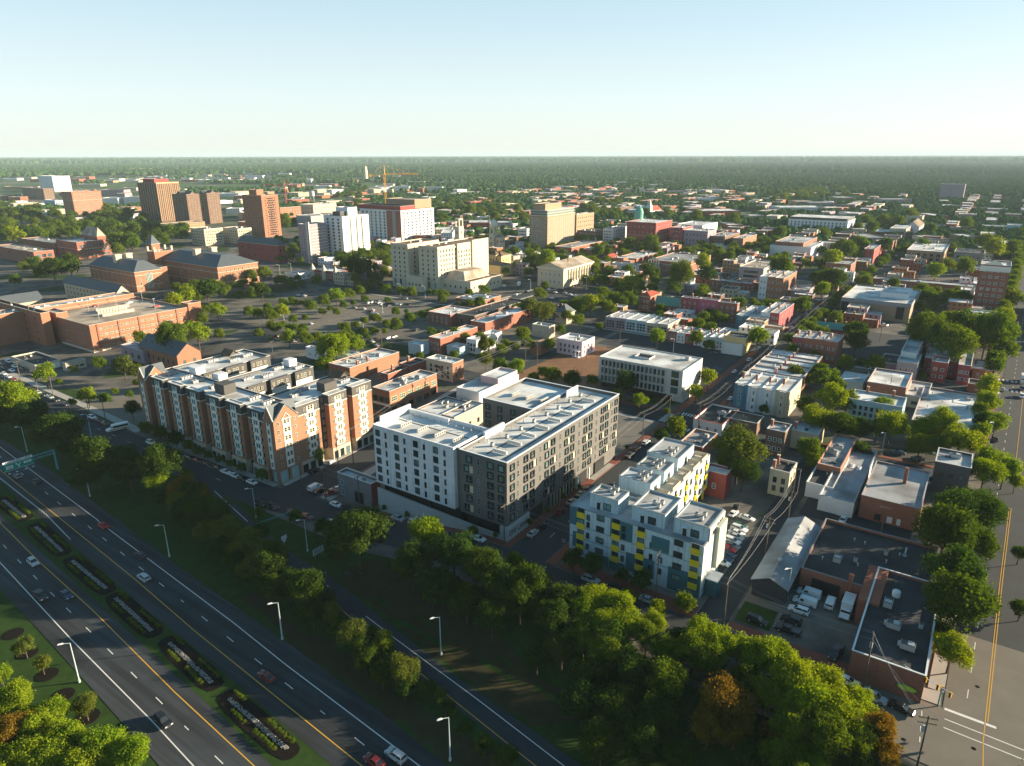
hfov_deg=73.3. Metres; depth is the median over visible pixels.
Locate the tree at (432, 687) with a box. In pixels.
[423,678,437,698]
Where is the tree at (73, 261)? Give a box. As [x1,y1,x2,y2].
[60,251,82,274]
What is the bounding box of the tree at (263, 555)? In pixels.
[250,546,289,577]
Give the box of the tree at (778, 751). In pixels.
[756,734,809,765]
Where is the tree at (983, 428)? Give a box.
[968,421,993,436]
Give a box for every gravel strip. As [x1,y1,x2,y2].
[4,500,25,517]
[34,527,63,551]
[71,560,106,589]
[114,597,153,631]
[168,642,212,683]
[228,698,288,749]
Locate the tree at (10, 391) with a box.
[0,379,41,427]
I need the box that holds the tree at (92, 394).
[76,385,97,407]
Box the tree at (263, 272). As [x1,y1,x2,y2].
[255,266,273,280]
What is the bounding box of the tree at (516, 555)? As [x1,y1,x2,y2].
[502,550,525,565]
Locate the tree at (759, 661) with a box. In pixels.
[747,647,771,673]
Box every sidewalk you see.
[7,372,139,432]
[163,441,278,486]
[282,388,455,485]
[320,465,375,500]
[371,294,448,305]
[382,512,505,544]
[501,287,540,298]
[502,423,666,547]
[519,379,676,413]
[534,318,751,350]
[546,542,568,565]
[560,560,698,617]
[580,285,749,304]
[618,413,654,422]
[674,351,756,411]
[720,392,733,404]
[727,621,848,672]
[759,430,933,468]
[761,314,803,345]
[855,366,954,381]
[921,688,940,705]
[928,614,957,692]
[974,390,997,474]
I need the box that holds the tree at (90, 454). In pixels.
[69,434,124,490]
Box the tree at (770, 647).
[750,634,798,675]
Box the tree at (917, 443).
[904,432,935,462]
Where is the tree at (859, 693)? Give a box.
[844,680,881,718]
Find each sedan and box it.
[13,473,22,479]
[32,478,41,484]
[59,589,73,599]
[97,522,109,529]
[100,420,109,424]
[134,551,146,559]
[184,454,194,459]
[192,457,202,462]
[202,461,212,466]
[213,465,222,470]
[220,468,230,474]
[229,472,238,477]
[237,475,247,480]
[246,478,257,484]
[257,669,275,683]
[301,512,313,519]
[307,467,319,473]
[312,487,325,494]
[323,459,334,465]
[329,501,341,507]
[340,503,353,510]
[363,752,385,765]
[391,514,405,521]
[470,534,486,542]
[526,529,538,537]
[535,522,547,531]
[555,507,566,515]
[565,498,576,505]
[575,490,585,497]
[580,486,589,490]
[605,581,622,591]
[638,594,653,603]
[649,406,660,410]
[720,559,731,566]
[723,554,733,562]
[724,549,735,558]
[725,540,740,549]
[725,544,737,552]
[727,510,738,517]
[727,532,744,540]
[728,528,745,536]
[730,520,747,527]
[731,503,739,510]
[738,513,755,521]
[839,515,847,522]
[840,673,860,686]
[887,698,915,716]
[891,450,905,455]
[910,455,925,460]
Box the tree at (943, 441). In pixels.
[929,432,953,452]
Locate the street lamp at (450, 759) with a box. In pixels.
[437,717,451,761]
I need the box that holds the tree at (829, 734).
[808,705,854,763]
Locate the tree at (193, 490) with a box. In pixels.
[176,478,210,497]
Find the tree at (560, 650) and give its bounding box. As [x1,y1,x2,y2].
[542,629,579,670]
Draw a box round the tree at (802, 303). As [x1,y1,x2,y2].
[794,295,812,317]
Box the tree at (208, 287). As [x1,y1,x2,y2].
[196,279,217,305]
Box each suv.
[26,556,39,566]
[88,414,95,419]
[137,572,151,582]
[145,438,154,444]
[153,710,172,728]
[254,498,265,505]
[266,501,279,509]
[384,746,407,764]
[581,572,600,584]
[631,446,640,451]
[641,439,649,445]
[726,534,741,545]
[730,522,747,532]
[745,612,767,626]
[779,614,802,626]
[787,604,809,615]
[863,686,887,705]
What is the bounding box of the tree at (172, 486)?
[164,475,196,503]
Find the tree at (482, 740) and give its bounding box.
[473,731,495,756]
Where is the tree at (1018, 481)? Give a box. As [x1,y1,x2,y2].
[1006,474,1023,493]
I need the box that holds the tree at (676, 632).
[663,626,685,639]
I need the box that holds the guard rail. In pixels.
[0,478,70,540]
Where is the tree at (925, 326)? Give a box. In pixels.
[903,308,952,359]
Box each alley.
[697,457,816,624]
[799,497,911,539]
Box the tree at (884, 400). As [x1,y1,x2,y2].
[873,396,896,412]
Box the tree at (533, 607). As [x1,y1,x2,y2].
[526,590,556,619]
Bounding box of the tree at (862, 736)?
[839,715,879,761]
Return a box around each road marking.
[0,447,419,765]
[0,456,363,744]
[0,522,254,765]
[0,562,193,765]
[1,471,361,765]
[3,545,223,763]
[327,585,563,765]
[344,612,535,765]
[943,727,1023,759]
[944,708,995,728]
[945,719,1022,749]
[967,317,1023,697]
[982,508,1009,765]
[987,508,1011,721]
[1016,391,1023,459]
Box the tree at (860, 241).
[851,234,870,249]
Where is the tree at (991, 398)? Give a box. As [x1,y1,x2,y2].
[975,388,1004,409]
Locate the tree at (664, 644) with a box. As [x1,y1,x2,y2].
[647,629,684,663]
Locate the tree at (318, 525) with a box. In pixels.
[312,517,329,538]
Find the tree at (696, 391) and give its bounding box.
[686,383,703,403]
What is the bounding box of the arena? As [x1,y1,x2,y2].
[44,199,63,205]
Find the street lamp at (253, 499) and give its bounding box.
[245,488,256,517]
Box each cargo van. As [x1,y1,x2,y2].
[5,358,11,363]
[307,482,322,491]
[792,593,817,608]
[796,585,821,599]
[824,594,836,610]
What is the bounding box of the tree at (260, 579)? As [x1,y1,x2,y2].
[253,568,273,598]
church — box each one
[646,200,660,211]
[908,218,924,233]
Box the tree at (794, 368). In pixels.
[785,363,804,374]
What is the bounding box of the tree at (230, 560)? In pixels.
[219,547,250,578]
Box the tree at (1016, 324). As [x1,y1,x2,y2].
[1010,322,1020,338]
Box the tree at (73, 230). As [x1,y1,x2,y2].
[62,224,81,237]
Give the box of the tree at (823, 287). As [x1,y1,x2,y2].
[813,281,831,298]
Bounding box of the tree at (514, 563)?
[507,557,530,568]
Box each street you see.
[0,374,824,705]
[147,275,284,299]
[207,315,967,486]
[277,392,455,501]
[295,280,970,380]
[377,259,911,322]
[474,234,957,271]
[507,419,692,564]
[517,328,615,372]
[676,234,912,420]
[723,271,868,284]
[838,671,941,765]
[933,631,1023,765]
[956,266,1023,652]
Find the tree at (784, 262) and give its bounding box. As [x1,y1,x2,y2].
[768,254,795,270]
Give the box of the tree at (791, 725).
[768,696,815,745]
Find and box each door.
[595,500,600,509]
[639,513,644,522]
[681,526,687,535]
[811,578,839,599]
[835,505,848,515]
[874,513,880,520]
[886,516,891,523]
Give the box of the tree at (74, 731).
[39,717,89,758]
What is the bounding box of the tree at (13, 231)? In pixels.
[4,225,26,243]
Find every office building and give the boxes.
[300,202,335,214]
[574,212,593,231]
[598,345,702,402]
[677,221,717,228]
[738,259,776,281]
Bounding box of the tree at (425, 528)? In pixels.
[407,513,444,546]
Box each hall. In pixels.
[61,189,103,216]
[120,341,148,363]
[137,333,201,367]
[237,235,286,262]
[296,213,329,225]
[537,255,593,288]
[626,205,671,243]
[912,386,979,434]
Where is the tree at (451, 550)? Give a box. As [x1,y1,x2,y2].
[426,529,475,573]
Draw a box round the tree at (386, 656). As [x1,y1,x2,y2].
[381,647,406,661]
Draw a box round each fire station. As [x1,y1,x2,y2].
[11,351,61,370]
[62,358,86,370]
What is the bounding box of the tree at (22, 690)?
[0,675,37,709]
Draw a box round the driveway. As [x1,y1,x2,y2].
[589,463,614,479]
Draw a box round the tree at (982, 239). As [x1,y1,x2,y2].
[972,231,996,246]
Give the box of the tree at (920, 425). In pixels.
[908,415,940,439]
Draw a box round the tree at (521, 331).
[514,326,529,340]
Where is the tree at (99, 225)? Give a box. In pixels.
[94,222,105,228]
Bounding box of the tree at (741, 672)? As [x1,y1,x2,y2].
[729,660,765,695]
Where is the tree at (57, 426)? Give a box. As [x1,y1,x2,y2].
[20,410,87,459]
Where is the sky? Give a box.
[0,0,1023,156]
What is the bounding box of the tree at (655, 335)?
[649,327,665,349]
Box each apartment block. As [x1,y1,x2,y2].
[22,187,54,199]
[137,348,373,484]
[190,226,223,245]
[223,226,251,243]
[372,377,618,541]
[569,437,727,599]
[577,229,602,241]
[603,226,626,241]
[788,214,855,230]
[905,215,923,223]
[958,213,976,216]
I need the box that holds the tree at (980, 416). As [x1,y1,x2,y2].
[971,410,992,423]
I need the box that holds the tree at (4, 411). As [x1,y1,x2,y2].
[0,402,17,434]
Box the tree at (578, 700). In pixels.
[556,676,602,726]
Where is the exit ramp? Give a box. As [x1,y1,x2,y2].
[178,463,582,765]
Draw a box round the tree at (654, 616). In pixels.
[640,607,668,631]
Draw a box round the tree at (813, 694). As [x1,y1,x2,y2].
[776,673,834,718]
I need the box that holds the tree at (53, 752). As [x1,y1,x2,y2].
[25,735,71,765]
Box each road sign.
[281,534,286,543]
[313,545,323,558]
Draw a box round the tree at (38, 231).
[28,225,49,236]
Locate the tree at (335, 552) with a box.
[320,530,356,572]
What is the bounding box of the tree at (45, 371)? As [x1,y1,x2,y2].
[31,360,56,387]
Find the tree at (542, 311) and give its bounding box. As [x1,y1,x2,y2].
[531,300,555,321]
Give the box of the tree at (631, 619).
[612,606,643,638]
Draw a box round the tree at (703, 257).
[694,251,710,267]
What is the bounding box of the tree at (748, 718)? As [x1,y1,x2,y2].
[724,705,757,727]
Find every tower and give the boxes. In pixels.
[38,175,71,191]
[137,178,179,221]
[146,244,172,265]
[172,191,202,221]
[196,190,222,223]
[242,189,281,236]
[298,222,327,263]
[309,190,314,198]
[357,197,433,240]
[364,166,367,178]
[454,218,463,239]
[489,219,498,246]
[529,202,574,249]
[939,183,965,197]
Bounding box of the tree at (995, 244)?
[983,235,1006,259]
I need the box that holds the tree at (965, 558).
[918,540,991,587]
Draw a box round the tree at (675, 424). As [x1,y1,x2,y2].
[666,415,687,438]
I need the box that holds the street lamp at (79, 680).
[57,643,80,682]
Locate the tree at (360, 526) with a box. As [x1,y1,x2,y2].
[318,503,393,567]
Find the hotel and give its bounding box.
[323,206,369,256]
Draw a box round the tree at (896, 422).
[874,409,909,446]
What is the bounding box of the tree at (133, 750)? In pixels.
[108,730,149,765]
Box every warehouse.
[0,195,16,199]
[2,178,23,179]
[2,186,39,189]
[8,196,28,200]
[15,177,37,178]
[70,179,85,181]
[77,184,106,186]
[94,175,113,176]
[101,189,130,195]
[102,197,123,203]
[105,180,118,182]
[108,178,124,180]
[116,193,131,196]
[122,187,137,190]
[123,196,139,203]
[147,176,173,178]
[181,179,197,181]
[190,175,211,176]
[219,192,244,196]
[226,207,242,213]
[234,195,241,199]
[245,175,264,177]
[287,184,300,186]
[315,185,331,188]
[391,186,409,190]
[423,186,442,190]
[435,227,452,233]
[441,229,454,238]
[456,298,522,325]
[469,220,489,227]
[470,306,533,332]
[498,221,511,228]
[594,190,617,193]
[624,188,631,192]
[633,204,645,208]
[665,190,686,192]
[685,207,703,210]
[695,197,715,200]
[698,189,727,192]
[699,208,740,216]
[719,222,742,228]
[745,214,763,216]
[769,241,822,256]
[770,205,826,210]
[775,235,816,246]
[788,200,817,204]
[798,518,937,605]
[802,201,835,205]
[816,206,847,210]
[828,196,855,200]
[836,204,852,209]
[839,211,862,214]
[847,565,935,702]
[851,233,885,242]
[858,460,929,531]
[866,368,912,396]
[867,229,912,237]
[874,198,911,202]
[912,235,948,242]
[920,213,947,218]
[936,224,970,230]
[949,234,978,240]
[1006,223,1022,229]
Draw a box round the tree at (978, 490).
[947,485,997,499]
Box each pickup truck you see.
[32,588,48,601]
[323,489,338,496]
[624,451,634,458]
[774,622,801,636]
[827,642,844,660]
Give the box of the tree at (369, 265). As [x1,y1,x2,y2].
[357,256,380,276]
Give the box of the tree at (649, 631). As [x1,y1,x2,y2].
[628,619,659,655]
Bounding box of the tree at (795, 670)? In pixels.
[767,651,818,691]
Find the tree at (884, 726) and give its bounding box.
[861,708,900,743]
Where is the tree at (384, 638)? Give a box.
[370,629,394,658]
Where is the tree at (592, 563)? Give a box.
[578,551,605,575]
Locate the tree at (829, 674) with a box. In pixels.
[812,662,848,693]
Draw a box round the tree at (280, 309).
[274,303,289,319]
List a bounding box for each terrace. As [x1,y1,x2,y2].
[310,264,348,280]
[462,212,485,219]
[466,200,490,204]
[521,188,539,191]
[532,198,554,201]
[545,187,560,190]
[548,196,566,198]
[550,199,576,201]
[557,192,578,195]
[561,204,578,206]
[569,200,591,203]
[575,193,591,195]
[609,206,632,212]
[618,202,633,206]
[640,199,660,202]
[655,208,676,212]
[662,205,678,207]
[670,225,692,246]
[683,204,700,207]
[684,201,702,203]
[710,201,728,205]
[726,197,743,200]
[739,192,754,195]
[749,199,762,202]
[758,202,771,208]
[766,214,787,219]
[773,199,785,202]
[821,211,834,213]
[847,212,864,214]
[849,202,861,208]
[852,223,866,232]
[860,205,875,211]
[870,203,884,206]
[872,273,976,293]
[890,224,911,237]
[901,204,913,208]
[945,220,959,226]
[954,209,967,215]
[960,205,971,211]
[961,202,973,208]
[985,217,997,223]
[987,208,1007,210]
[990,200,1000,202]
[1005,213,1021,217]
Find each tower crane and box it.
[262,179,292,201]
[369,168,416,203]
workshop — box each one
[381,364,407,382]
[399,356,426,373]
[416,396,469,415]
[442,400,482,424]
[456,367,518,401]
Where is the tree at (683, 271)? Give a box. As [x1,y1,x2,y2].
[668,259,694,295]
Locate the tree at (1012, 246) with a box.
[1004,239,1023,260]
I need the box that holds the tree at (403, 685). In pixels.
[393,678,413,700]
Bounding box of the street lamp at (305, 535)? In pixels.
[296,519,308,551]
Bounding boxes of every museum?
[839,284,920,322]
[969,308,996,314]
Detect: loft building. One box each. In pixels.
[683,228,716,246]
[710,231,739,244]
[732,234,756,249]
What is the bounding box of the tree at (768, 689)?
[746,671,788,717]
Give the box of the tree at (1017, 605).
[1008,598,1023,620]
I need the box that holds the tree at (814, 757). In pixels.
[800,740,832,765]
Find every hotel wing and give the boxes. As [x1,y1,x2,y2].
[390,238,438,287]
[406,274,427,291]
[418,237,488,290]
[443,267,500,293]
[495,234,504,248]
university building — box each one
[0,244,54,261]
[0,291,133,345]
[0,299,55,345]
[88,252,169,291]
[163,246,259,284]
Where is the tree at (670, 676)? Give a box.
[644,653,690,701]
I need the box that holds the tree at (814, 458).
[803,451,821,473]
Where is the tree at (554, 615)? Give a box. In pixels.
[534,596,575,639]
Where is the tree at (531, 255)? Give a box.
[523,248,539,266]
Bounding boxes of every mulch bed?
[0,496,32,521]
[2,628,23,639]
[16,646,38,659]
[27,522,70,555]
[35,667,58,681]
[51,687,74,701]
[63,556,115,594]
[75,708,100,725]
[105,592,162,637]
[158,635,223,691]
[217,690,299,759]
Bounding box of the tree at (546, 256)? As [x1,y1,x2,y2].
[536,248,555,264]
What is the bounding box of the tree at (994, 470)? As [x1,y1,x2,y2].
[970,456,1010,489]
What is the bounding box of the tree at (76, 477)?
[63,461,102,495]
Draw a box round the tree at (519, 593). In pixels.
[496,573,538,624]
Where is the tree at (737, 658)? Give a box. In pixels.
[728,636,749,666]
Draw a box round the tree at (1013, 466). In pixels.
[992,455,1023,489]
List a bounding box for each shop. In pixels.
[285,270,310,280]
[408,340,429,354]
[681,428,717,452]
[693,403,739,435]
[723,331,750,355]
[905,380,931,407]
[967,378,982,392]
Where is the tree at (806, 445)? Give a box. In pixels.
[795,436,824,468]
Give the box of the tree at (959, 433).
[944,422,981,451]
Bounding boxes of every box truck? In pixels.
[838,591,856,620]
[1020,373,1023,382]
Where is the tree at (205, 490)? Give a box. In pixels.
[187,480,210,495]
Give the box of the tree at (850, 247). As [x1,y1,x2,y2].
[839,241,859,256]
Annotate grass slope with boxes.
[0,421,907,765]
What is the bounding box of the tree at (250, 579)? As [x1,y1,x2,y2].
[236,559,256,584]
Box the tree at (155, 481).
[141,470,169,492]
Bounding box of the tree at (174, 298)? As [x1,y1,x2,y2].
[163,292,183,304]
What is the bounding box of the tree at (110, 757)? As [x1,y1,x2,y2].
[96,737,126,765]
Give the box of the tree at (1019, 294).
[1007,288,1023,303]
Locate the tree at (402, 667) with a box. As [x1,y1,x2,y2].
[388,651,421,682]
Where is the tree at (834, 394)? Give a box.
[811,381,848,413]
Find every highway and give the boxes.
[0,438,447,765]
[0,513,271,765]
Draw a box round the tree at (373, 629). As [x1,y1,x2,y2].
[366,623,379,637]
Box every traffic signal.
[904,664,953,697]
[937,685,944,705]
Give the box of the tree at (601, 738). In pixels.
[576,715,620,765]
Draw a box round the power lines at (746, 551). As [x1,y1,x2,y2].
[727,522,773,583]
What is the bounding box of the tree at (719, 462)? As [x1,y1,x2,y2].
[717,450,735,465]
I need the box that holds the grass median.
[0,483,330,765]
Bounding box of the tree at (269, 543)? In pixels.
[249,537,288,569]
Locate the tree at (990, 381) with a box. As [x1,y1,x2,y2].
[975,371,1002,393]
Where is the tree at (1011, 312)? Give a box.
[997,306,1016,321]
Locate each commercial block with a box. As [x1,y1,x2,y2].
[9,202,38,206]
[41,209,64,213]
[119,206,140,209]
[160,220,204,231]
[220,200,232,203]
[238,212,243,218]
[238,221,245,226]
[263,191,273,193]
[286,198,308,201]
[293,192,308,196]
[312,189,326,192]
[315,195,338,197]
[319,200,341,202]
[326,189,342,193]
[368,188,382,192]
[417,188,424,192]
[437,209,458,212]
[452,189,466,192]
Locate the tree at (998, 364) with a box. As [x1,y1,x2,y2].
[982,356,1004,375]
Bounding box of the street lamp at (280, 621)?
[268,602,283,639]
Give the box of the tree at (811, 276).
[808,270,823,293]
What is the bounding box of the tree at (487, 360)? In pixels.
[478,351,492,370]
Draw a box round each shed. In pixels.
[338,350,358,359]
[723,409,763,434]
[750,516,820,604]
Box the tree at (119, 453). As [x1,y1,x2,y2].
[98,442,139,485]
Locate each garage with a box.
[43,291,201,352]
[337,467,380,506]
[518,227,528,237]
[530,339,548,354]
[721,341,743,355]
[804,457,849,498]
[817,446,876,517]
[840,371,867,389]
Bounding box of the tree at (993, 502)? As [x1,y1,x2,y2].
[970,488,1010,531]
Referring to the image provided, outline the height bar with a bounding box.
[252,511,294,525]
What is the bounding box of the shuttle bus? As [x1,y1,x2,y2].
[106,421,129,431]
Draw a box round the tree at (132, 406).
[123,400,141,420]
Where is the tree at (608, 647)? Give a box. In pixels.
[584,632,623,668]
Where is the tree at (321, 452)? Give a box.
[312,447,324,460]
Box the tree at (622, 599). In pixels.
[602,588,635,611]
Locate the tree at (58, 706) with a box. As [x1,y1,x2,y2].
[34,693,71,719]
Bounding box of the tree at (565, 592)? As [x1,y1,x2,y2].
[549,580,583,612]
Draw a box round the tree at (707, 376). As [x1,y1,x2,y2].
[699,368,717,391]
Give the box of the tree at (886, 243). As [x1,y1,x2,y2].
[874,236,893,254]
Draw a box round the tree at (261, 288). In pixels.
[254,281,270,302]
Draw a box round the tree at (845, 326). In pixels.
[842,321,856,333]
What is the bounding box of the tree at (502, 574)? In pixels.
[479,559,527,601]
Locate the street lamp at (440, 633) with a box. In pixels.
[430,617,441,654]
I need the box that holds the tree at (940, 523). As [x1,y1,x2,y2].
[910,498,979,554]
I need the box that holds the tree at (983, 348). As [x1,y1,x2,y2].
[972,329,1008,358]
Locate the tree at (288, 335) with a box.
[279,328,297,348]
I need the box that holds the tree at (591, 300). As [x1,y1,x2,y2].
[581,293,599,317]
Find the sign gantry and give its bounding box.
[0,449,58,473]
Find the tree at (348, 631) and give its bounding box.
[336,615,368,655]
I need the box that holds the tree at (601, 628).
[590,615,633,653]
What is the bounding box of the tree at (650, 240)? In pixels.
[643,233,659,250]
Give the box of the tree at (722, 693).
[696,669,755,720]
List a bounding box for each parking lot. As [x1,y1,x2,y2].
[80,385,144,424]
[248,295,438,334]
[396,319,585,353]
[510,287,597,314]
[599,332,750,364]
[615,415,658,455]
[701,360,732,375]
[718,544,741,572]
[738,575,822,632]
[841,332,927,361]
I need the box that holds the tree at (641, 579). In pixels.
[629,568,651,593]
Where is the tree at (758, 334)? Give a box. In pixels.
[746,324,770,353]
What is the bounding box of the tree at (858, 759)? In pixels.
[849,750,882,765]
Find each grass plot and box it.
[351,328,379,336]
[735,601,777,630]
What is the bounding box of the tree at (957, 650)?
[930,629,975,673]
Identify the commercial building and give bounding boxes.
[329,347,399,378]
[372,369,436,416]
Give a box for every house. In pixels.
[318,256,339,266]
[334,271,353,285]
[361,272,377,281]
[370,236,378,243]
[372,259,383,268]
[376,238,389,243]
[380,266,391,276]
[390,237,400,241]
[414,234,431,238]
[426,354,463,381]
[429,325,477,353]
[431,235,438,239]
[446,221,456,225]
[457,224,471,228]
[466,330,501,353]
[488,246,502,251]
[505,237,513,245]
[506,235,521,240]
[509,244,522,251]
[511,254,521,261]
[515,241,526,249]
[515,252,525,258]
[516,262,533,275]
[532,322,554,338]
[554,304,575,323]
[557,332,594,357]
[564,253,575,257]
[583,248,597,258]
[599,260,616,272]
[600,253,617,263]
[605,311,626,328]
[606,275,623,285]
[610,304,637,313]
[613,256,634,262]
[614,270,634,275]
[615,312,637,330]
[625,313,648,331]
[632,269,648,279]
[635,314,659,333]
[638,288,660,311]
[639,263,660,275]
[646,316,668,333]
[654,295,680,311]
[657,317,680,336]
[659,243,674,249]
[659,245,670,253]
[662,242,681,251]
[663,310,692,325]
[668,324,686,341]
[669,281,694,292]
[673,308,695,320]
[676,325,694,343]
[680,293,700,315]
[685,327,703,344]
[687,277,700,288]
[693,272,711,284]
[693,328,710,345]
[694,268,722,278]
[698,295,720,317]
[702,327,722,347]
[707,292,731,300]
[709,327,731,348]
[710,276,721,289]
[713,243,727,249]
[715,267,730,276]
[715,329,737,349]
[717,298,739,322]
[719,277,732,289]
[720,285,750,298]
[722,258,742,271]
[728,226,743,230]
[730,278,742,286]
[732,370,762,409]
[735,305,760,328]
[736,257,747,264]
[737,255,755,261]
[737,278,758,289]
[738,322,779,345]
[740,254,760,259]
[741,279,753,293]
[745,368,802,392]
[746,250,767,259]
[746,251,764,259]
[746,317,784,338]
[746,373,773,411]
[747,306,768,318]
[751,364,806,391]
[756,229,769,235]
[756,359,810,387]
[757,269,779,298]
[758,308,769,323]
[759,375,787,414]
[760,355,814,373]
[761,302,782,316]
[764,419,791,456]
[765,270,788,299]
[766,352,818,365]
[767,454,797,497]
[769,302,793,325]
[770,348,822,362]
[773,270,796,300]
[773,377,801,417]
[779,296,814,314]
[786,284,798,296]
[787,257,803,266]
[790,259,801,269]
[790,416,824,448]
[791,284,813,296]
[792,255,806,265]
[792,329,810,352]
[794,251,813,261]
[794,292,822,307]
[796,232,809,235]
[802,229,817,235]
[802,330,818,353]
[803,231,815,236]
[813,284,838,293]
[814,331,829,362]
[817,319,847,338]
[823,242,831,251]
[823,333,843,365]
[825,259,855,270]
[830,236,848,239]
[835,232,851,239]
[835,267,854,280]
[841,231,855,233]
[843,257,867,270]
[843,311,878,327]
[846,303,883,323]
[847,386,906,424]
[858,257,871,264]
[863,243,881,263]
[882,279,905,286]
[882,353,899,369]
[884,234,901,237]
[887,272,905,277]
[892,266,915,278]
[896,354,921,380]
[899,258,921,271]
[901,336,926,358]
[905,254,925,266]
[922,341,959,378]
[923,235,941,238]
[928,353,949,382]
[929,447,973,494]
[946,298,983,312]
[951,248,984,271]
[955,346,974,384]
[959,276,976,283]
[961,287,974,298]
[967,268,979,279]
[971,358,992,378]
[972,260,1011,310]
[985,252,992,257]
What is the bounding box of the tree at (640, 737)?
[617,713,666,765]
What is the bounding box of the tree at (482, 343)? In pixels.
[477,332,489,352]
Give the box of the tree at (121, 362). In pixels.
[110,353,133,379]
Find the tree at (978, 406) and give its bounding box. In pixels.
[970,401,992,414]
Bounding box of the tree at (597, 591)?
[577,583,608,609]
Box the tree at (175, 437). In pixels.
[166,429,184,446]
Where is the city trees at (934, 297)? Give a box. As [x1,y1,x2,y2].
[0,185,1023,715]
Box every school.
[648,252,710,274]
[906,242,949,262]
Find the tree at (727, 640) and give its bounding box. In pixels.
[700,622,739,655]
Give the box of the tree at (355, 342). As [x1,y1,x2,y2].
[348,334,364,350]
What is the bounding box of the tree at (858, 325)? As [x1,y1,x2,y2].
[847,320,870,332]
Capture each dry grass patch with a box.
[241,589,506,765]
[338,558,597,725]
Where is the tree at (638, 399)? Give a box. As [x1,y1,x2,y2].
[632,392,649,410]
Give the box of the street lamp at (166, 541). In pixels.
[155,524,170,556]
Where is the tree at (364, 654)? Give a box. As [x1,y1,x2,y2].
[353,644,380,673]
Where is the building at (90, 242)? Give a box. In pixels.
[55,226,111,258]
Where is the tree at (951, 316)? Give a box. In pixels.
[938,310,962,325]
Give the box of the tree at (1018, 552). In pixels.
[1010,545,1023,564]
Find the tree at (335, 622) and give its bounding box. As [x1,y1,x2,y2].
[325,615,349,636]
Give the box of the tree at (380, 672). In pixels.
[369,659,392,688]
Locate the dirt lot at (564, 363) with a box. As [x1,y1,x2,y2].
[517,346,612,388]
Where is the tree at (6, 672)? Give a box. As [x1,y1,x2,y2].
[0,661,13,685]
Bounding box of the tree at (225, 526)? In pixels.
[207,513,241,540]
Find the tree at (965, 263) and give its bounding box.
[954,255,976,275]
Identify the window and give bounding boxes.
[62,193,101,213]
[139,184,176,220]
[146,272,153,287]
[244,197,255,234]
[303,463,308,472]
[311,460,315,467]
[318,457,322,465]
[357,440,361,447]
[362,210,431,235]
[364,437,367,445]
[391,395,396,401]
[413,440,417,447]
[413,450,417,456]
[414,459,418,466]
[414,469,418,475]
[415,478,419,485]
[415,487,419,494]
[433,446,437,453]
[433,456,437,463]
[433,465,438,472]
[434,475,438,482]
[434,484,439,491]
[435,494,439,501]
[464,464,468,472]
[464,484,469,491]
[465,455,471,463]
[465,503,469,510]
[466,475,471,482]
[466,494,472,502]
[487,461,493,469]
[487,471,493,479]
[487,481,493,489]
[487,491,493,499]
[487,501,493,509]
[488,511,493,519]
[498,465,503,472]
[498,475,503,483]
[498,485,503,493]
[498,495,503,503]
[498,505,503,512]
[498,514,503,522]
[510,463,514,471]
[510,473,514,481]
[510,483,514,491]
[510,493,514,501]
[510,502,514,511]
[510,512,514,521]
[524,454,527,462]
[524,474,527,482]
[524,483,527,492]
[529,461,533,468]
[530,450,534,458]
[530,470,534,477]
[530,479,534,487]
[530,489,534,497]
[530,498,534,506]
[531,216,572,242]
[551,437,555,445]
[577,529,583,536]
[578,518,583,525]
[595,537,603,543]
[595,547,602,554]
[596,515,604,522]
[596,525,603,533]
[603,503,610,511]
[611,551,617,556]
[612,529,618,537]
[612,540,618,549]
[613,518,619,525]
[636,548,642,558]
[636,559,642,568]
[637,537,643,545]
[638,526,644,535]
[648,516,655,525]
[670,387,677,393]
[671,371,678,378]
[671,379,677,385]
[671,574,679,581]
[672,562,680,570]
[673,550,681,558]
[674,539,682,547]
[689,577,695,586]
[690,529,698,538]
[690,566,697,576]
[691,555,698,565]
[692,543,699,551]
[743,270,758,273]
[743,274,757,278]
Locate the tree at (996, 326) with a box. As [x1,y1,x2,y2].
[972,308,1023,356]
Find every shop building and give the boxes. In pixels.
[428,305,471,326]
[455,292,500,306]
[612,261,638,269]
[623,250,661,263]
[817,433,857,473]
[982,224,1006,230]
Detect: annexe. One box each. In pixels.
[446,342,468,356]
[488,250,498,261]
[489,261,511,276]
[497,251,510,262]
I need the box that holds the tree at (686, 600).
[672,589,697,616]
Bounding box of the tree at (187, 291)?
[175,283,196,300]
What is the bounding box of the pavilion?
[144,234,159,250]
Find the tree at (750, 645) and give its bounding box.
[730,630,763,664]
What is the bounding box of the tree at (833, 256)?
[822,249,844,262]
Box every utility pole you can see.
[298,463,302,494]
[320,468,326,500]
[334,437,338,470]
[349,430,353,462]
[354,475,359,507]
[501,504,506,544]
[556,474,563,507]
[655,549,660,598]
[722,579,729,629]
[764,517,775,553]
[787,490,794,517]
[791,467,799,501]
[862,631,873,686]
[880,506,891,531]
[916,715,937,765]
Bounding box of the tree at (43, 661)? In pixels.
[30,654,51,674]
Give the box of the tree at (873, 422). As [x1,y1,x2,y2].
[870,418,887,442]
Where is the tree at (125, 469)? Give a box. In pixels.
[104,453,142,492]
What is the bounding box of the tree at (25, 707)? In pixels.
[9,701,37,717]
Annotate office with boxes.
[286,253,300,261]
[305,345,330,359]
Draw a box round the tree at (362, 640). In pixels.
[348,630,376,654]
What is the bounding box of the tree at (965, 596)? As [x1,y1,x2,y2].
[920,566,1006,634]
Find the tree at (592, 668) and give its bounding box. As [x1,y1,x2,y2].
[568,649,611,685]
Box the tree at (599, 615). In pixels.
[585,606,620,629]
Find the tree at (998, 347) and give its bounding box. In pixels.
[984,344,1008,356]

